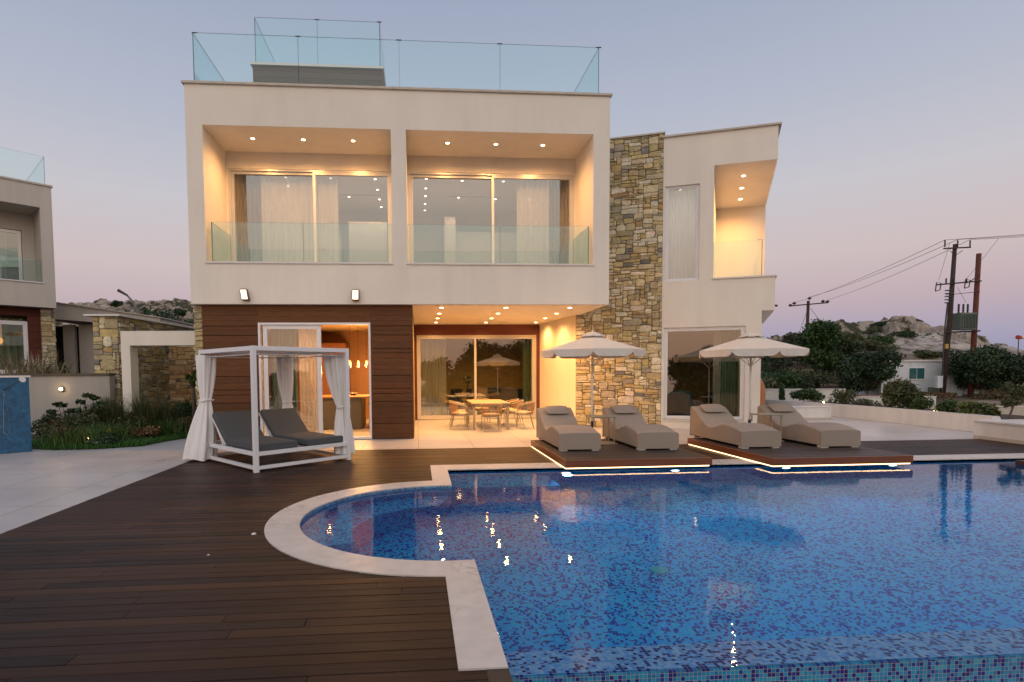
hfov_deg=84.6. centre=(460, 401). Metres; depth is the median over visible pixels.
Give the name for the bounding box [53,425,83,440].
shrub
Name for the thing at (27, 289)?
neighbour villa
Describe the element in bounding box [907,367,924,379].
window
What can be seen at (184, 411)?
green bush
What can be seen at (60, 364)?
red flower bush
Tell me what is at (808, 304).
utility pole
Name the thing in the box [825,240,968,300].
overhead wire
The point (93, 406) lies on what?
garden shrub
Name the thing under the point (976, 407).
spiky plant
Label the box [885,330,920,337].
scrub bush
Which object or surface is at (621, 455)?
lounger platform
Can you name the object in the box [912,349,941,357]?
scrub bush
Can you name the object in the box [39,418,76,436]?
garden shrub
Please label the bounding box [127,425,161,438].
shrub
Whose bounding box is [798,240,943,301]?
overhead wire
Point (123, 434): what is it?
wild grass
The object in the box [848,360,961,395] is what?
cabin
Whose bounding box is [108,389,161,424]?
tall grass
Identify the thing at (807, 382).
scrub bush
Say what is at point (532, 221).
sheer curtain
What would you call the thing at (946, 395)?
dry shrub
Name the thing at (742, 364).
window
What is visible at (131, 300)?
street lamp
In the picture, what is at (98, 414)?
tall grass
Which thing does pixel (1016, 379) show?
dark tree
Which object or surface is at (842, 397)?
grey plant
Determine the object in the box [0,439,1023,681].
pool deck
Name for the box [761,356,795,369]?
scrub bush
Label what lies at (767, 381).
scrub bush
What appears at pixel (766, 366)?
scrub bush
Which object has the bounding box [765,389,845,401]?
wall
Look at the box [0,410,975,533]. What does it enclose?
terrace paving
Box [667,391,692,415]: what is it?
indoor armchair
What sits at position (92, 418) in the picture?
shrub
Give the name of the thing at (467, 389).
vase with branches
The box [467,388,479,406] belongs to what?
indoor chair
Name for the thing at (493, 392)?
indoor armchair
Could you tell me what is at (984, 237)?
overhead wire
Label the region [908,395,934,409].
rose bush
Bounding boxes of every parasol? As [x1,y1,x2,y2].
[541,330,645,427]
[699,330,809,422]
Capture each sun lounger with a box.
[536,405,600,450]
[602,405,678,450]
[690,404,781,448]
[757,403,860,447]
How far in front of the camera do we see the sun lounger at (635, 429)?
10.71 m
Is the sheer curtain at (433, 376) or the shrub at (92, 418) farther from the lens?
the sheer curtain at (433, 376)
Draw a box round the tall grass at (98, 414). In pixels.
[60,401,110,421]
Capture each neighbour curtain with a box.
[0,232,8,278]
[0,318,23,369]
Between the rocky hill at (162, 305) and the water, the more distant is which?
the rocky hill at (162, 305)
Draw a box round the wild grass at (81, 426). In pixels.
[42,421,119,441]
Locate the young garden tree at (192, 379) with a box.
[185,369,196,415]
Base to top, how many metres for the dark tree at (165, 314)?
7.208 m
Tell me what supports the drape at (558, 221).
hanging from the villa at (427, 211)
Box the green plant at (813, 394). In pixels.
[789,388,824,401]
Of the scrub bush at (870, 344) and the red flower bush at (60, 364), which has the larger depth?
the scrub bush at (870, 344)
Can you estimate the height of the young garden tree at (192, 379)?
2.069 m
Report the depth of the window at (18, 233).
22.92 m
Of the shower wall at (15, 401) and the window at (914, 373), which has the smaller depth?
the shower wall at (15, 401)
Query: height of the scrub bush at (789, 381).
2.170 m
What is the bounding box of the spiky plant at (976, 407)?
[950,400,1003,416]
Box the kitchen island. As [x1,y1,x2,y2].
[322,394,368,429]
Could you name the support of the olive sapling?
on the planting bed
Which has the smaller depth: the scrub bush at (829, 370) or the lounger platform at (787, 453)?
the lounger platform at (787, 453)
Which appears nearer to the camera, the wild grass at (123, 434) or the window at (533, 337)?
the wild grass at (123, 434)
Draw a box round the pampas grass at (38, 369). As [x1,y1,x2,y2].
[0,348,85,373]
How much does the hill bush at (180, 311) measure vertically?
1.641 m
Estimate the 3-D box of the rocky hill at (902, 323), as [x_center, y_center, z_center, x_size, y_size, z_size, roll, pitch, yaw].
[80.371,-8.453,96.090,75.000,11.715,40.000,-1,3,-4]
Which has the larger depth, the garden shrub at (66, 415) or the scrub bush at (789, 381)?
the scrub bush at (789, 381)
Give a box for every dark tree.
[139,307,194,323]
[832,346,906,394]
[941,345,1023,393]
[967,344,1023,388]
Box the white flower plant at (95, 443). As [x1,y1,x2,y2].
[81,441,107,446]
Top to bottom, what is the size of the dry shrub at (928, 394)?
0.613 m
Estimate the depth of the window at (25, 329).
22.38 m
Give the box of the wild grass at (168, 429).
[114,418,189,439]
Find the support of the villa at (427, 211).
on the terrace paving
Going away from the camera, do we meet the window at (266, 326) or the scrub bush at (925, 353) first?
the window at (266, 326)
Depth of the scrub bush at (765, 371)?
44.93 m
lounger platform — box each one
[531,439,711,468]
[687,438,912,466]
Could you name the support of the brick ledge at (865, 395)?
on the ground at (928, 342)
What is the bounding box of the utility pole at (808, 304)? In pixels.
[788,297,829,327]
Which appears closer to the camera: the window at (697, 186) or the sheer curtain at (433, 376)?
the window at (697, 186)
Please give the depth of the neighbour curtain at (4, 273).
23.02 m
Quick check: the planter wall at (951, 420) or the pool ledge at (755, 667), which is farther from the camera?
the planter wall at (951, 420)
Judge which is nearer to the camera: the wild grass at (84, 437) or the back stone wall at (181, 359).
the wild grass at (84, 437)
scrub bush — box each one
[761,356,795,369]
[761,360,793,374]
[761,369,802,387]
[761,370,807,388]
[761,377,780,388]
[782,367,838,388]
[794,373,816,388]
[810,367,840,376]
[861,325,883,333]
[862,339,900,350]
[864,335,895,343]
[868,321,887,326]
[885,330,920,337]
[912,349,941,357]
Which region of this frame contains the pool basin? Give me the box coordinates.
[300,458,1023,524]
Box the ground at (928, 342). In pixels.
[99,305,1023,409]
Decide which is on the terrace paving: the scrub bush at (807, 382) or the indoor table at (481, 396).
the indoor table at (481, 396)
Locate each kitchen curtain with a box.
[271,329,297,412]
[298,329,318,432]
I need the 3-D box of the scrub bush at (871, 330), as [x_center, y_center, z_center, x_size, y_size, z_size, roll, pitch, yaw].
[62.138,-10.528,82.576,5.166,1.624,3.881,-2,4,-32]
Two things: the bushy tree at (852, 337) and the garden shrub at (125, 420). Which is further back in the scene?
the bushy tree at (852, 337)
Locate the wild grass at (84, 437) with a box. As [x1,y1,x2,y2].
[32,423,110,449]
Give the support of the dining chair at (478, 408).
on the terrace paving
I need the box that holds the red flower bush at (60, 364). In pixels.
[46,363,70,373]
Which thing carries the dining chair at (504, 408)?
on the terrace paving
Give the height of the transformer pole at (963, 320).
10.590 m
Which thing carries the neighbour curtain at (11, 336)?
hanging from the neighbour villa at (27, 289)
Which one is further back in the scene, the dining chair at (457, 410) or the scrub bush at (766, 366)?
the scrub bush at (766, 366)
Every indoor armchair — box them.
[485,387,506,411]
[500,388,522,414]
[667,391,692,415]
[692,391,712,405]
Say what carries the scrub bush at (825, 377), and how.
on the ground at (928, 342)
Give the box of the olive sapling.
[1000,381,1023,418]
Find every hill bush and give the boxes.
[110,300,122,306]
[172,308,186,315]
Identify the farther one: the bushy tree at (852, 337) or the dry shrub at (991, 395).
the bushy tree at (852, 337)
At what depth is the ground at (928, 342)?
69.66 m
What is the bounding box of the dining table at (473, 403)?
[466,399,509,429]
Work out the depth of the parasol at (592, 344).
11.62 m
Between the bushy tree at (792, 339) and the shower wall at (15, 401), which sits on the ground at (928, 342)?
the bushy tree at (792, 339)
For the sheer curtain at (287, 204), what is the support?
hanging from the villa at (427, 211)
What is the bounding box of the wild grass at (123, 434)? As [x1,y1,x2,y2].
[79,421,155,440]
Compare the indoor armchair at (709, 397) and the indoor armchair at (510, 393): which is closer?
the indoor armchair at (709, 397)
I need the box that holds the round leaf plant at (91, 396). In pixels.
[45,393,105,424]
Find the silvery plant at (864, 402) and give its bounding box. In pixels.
[850,398,885,406]
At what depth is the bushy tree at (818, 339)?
48.62 m
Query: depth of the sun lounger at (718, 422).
10.99 m
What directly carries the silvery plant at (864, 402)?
on the planting bed
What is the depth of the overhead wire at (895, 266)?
45.45 m
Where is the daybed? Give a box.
[182,346,354,472]
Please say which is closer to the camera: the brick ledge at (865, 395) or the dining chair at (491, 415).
the dining chair at (491, 415)
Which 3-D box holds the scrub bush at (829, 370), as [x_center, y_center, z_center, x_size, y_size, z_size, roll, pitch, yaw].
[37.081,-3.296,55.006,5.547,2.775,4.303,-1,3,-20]
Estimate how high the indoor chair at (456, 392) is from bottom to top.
0.981 m
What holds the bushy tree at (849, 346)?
on the ground at (928, 342)
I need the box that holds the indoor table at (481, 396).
[447,395,485,414]
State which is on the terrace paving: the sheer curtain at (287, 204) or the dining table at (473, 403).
the dining table at (473, 403)
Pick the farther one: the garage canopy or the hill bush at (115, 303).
the hill bush at (115, 303)
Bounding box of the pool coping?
[264,453,1023,670]
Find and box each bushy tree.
[779,331,806,367]
[797,318,842,388]
[799,338,863,383]
[809,319,864,344]
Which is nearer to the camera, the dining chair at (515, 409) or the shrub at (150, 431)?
the shrub at (150, 431)
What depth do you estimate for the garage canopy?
25.45 m
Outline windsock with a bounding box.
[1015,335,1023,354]
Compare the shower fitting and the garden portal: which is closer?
the shower fitting
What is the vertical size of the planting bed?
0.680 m
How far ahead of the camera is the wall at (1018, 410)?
22.95 m
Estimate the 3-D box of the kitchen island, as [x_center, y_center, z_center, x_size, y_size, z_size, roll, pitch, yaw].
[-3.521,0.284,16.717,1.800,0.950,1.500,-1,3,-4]
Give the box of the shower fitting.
[3,377,25,431]
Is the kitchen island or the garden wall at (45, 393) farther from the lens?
the kitchen island
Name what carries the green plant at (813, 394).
on the planting bed
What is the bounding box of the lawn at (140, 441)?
[32,431,188,449]
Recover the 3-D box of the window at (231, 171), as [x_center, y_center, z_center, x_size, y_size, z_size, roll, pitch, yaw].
[-3.873,-4.581,14.662,4.180,2.885,0.100,-1,3,-4]
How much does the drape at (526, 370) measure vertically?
2.930 m
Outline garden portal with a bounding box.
[120,331,194,416]
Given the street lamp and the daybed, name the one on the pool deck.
the daybed
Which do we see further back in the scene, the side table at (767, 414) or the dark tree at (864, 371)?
the dark tree at (864, 371)
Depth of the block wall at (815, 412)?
17.94 m
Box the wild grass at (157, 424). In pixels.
[113,419,183,432]
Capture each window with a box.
[0,228,22,279]
[0,320,28,373]
[228,168,392,262]
[258,323,371,438]
[408,172,573,263]
[417,335,535,418]
[663,326,744,419]
[665,184,699,281]
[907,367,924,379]
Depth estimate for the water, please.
4.97 m
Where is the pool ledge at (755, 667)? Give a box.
[526,656,1005,677]
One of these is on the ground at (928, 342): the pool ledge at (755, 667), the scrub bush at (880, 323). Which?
the scrub bush at (880, 323)
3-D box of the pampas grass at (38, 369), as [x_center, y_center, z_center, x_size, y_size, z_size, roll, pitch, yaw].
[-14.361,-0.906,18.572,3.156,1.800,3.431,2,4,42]
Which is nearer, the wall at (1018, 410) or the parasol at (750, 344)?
the parasol at (750, 344)
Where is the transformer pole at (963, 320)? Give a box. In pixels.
[934,240,981,396]
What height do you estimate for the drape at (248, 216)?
2.830 m
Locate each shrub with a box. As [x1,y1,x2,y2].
[31,409,60,436]
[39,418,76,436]
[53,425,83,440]
[55,411,102,431]
[59,411,83,420]
[85,404,108,423]
[89,396,120,420]
[90,431,120,445]
[105,411,151,431]
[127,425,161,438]
[175,416,193,430]
[922,391,937,395]
[931,391,958,397]
[970,391,1011,398]
[981,387,1023,395]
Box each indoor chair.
[450,389,462,408]
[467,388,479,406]
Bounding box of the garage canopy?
[23,302,193,372]
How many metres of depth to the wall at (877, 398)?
23.20 m
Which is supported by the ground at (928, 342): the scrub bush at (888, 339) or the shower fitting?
the scrub bush at (888, 339)
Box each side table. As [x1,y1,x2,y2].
[587,415,616,444]
[750,413,783,441]
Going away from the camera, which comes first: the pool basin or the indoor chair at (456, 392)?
the pool basin
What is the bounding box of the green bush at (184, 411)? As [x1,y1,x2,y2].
[170,399,196,418]
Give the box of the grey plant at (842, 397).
[828,388,860,404]
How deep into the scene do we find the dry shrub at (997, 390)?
36.75 m
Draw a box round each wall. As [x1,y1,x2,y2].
[0,373,115,433]
[0,375,31,453]
[83,314,194,421]
[167,346,197,407]
[511,654,1023,681]
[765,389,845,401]
[765,399,1000,431]
[792,406,831,419]
[850,396,936,408]
[936,406,1023,415]
[973,419,1023,443]
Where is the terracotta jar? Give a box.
[760,379,765,404]
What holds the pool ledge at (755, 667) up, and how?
on the pool basin
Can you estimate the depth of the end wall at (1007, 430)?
12.36 m
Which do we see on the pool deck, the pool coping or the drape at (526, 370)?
the pool coping
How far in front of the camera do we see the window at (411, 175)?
14.93 m
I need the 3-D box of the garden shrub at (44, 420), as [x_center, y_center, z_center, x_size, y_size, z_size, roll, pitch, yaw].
[-10.392,0.592,14.186,0.892,0.817,0.695,0,3,14]
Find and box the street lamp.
[117,289,138,313]
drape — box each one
[235,174,261,261]
[523,339,530,410]
[549,180,567,263]
[720,330,739,415]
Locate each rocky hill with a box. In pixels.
[55,298,193,325]
[767,316,1007,346]
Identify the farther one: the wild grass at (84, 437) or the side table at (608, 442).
the wild grass at (84, 437)
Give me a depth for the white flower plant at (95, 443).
12.38 m
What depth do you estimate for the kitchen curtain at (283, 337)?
13.70 m
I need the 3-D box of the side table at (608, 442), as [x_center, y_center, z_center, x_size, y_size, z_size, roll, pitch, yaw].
[2.845,0.562,11.243,0.500,0.565,0.400,-1,3,-4]
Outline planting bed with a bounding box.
[803,401,1023,418]
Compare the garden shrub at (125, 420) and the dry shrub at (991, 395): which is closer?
the garden shrub at (125, 420)
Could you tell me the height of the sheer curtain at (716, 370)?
2.860 m
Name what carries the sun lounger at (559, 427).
on the lounger platform at (621, 455)
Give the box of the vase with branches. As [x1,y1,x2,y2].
[462,376,473,395]
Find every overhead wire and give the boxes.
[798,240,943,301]
[814,239,957,295]
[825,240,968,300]
[949,234,1023,239]
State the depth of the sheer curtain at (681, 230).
15.71 m
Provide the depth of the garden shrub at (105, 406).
14.55 m
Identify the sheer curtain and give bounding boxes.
[261,175,338,261]
[420,339,446,415]
[517,179,548,263]
[668,188,695,278]
[712,330,720,403]
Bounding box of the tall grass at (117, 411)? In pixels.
[87,393,135,425]
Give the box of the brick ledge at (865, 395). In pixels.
[848,394,880,395]
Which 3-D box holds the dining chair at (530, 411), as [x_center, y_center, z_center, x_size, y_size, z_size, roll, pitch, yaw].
[1.849,0.365,15.973,0.552,0.787,0.615,0,3,4]
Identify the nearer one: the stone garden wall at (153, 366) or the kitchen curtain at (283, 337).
the kitchen curtain at (283, 337)
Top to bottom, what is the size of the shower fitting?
1.211 m
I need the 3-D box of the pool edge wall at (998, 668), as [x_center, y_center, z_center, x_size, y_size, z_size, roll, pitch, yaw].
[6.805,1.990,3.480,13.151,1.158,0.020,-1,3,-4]
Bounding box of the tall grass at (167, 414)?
[143,395,188,426]
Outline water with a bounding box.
[300,460,1023,675]
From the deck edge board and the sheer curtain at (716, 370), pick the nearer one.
the deck edge board
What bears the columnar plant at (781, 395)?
on the planting bed
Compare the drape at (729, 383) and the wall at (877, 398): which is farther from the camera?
the wall at (877, 398)
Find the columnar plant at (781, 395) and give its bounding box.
[778,383,784,399]
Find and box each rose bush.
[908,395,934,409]
[935,398,957,412]
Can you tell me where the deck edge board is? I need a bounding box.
[486,668,512,681]
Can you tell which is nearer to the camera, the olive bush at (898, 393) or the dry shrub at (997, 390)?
the olive bush at (898, 393)
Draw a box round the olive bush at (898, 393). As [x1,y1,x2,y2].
[880,376,925,408]
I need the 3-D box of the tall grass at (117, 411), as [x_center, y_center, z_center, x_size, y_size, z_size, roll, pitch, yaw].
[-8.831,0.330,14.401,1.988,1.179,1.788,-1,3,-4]
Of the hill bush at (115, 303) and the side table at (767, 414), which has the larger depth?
the hill bush at (115, 303)
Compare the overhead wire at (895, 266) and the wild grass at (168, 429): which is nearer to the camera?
the wild grass at (168, 429)
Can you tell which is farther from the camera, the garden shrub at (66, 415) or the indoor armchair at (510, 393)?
the indoor armchair at (510, 393)
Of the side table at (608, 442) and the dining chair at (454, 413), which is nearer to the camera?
the side table at (608, 442)
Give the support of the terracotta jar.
on the terrace paving
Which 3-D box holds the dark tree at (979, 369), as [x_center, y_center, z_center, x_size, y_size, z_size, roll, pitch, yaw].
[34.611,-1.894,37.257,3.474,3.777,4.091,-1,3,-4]
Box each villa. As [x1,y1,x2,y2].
[0,148,56,373]
[181,17,781,439]
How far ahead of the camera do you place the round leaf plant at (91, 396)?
13.72 m
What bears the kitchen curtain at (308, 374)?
hanging from the villa at (427, 211)
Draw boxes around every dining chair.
[449,400,467,426]
[449,402,468,429]
[472,398,489,421]
[480,403,501,431]
[500,399,519,424]
[505,400,523,424]
[515,401,534,428]

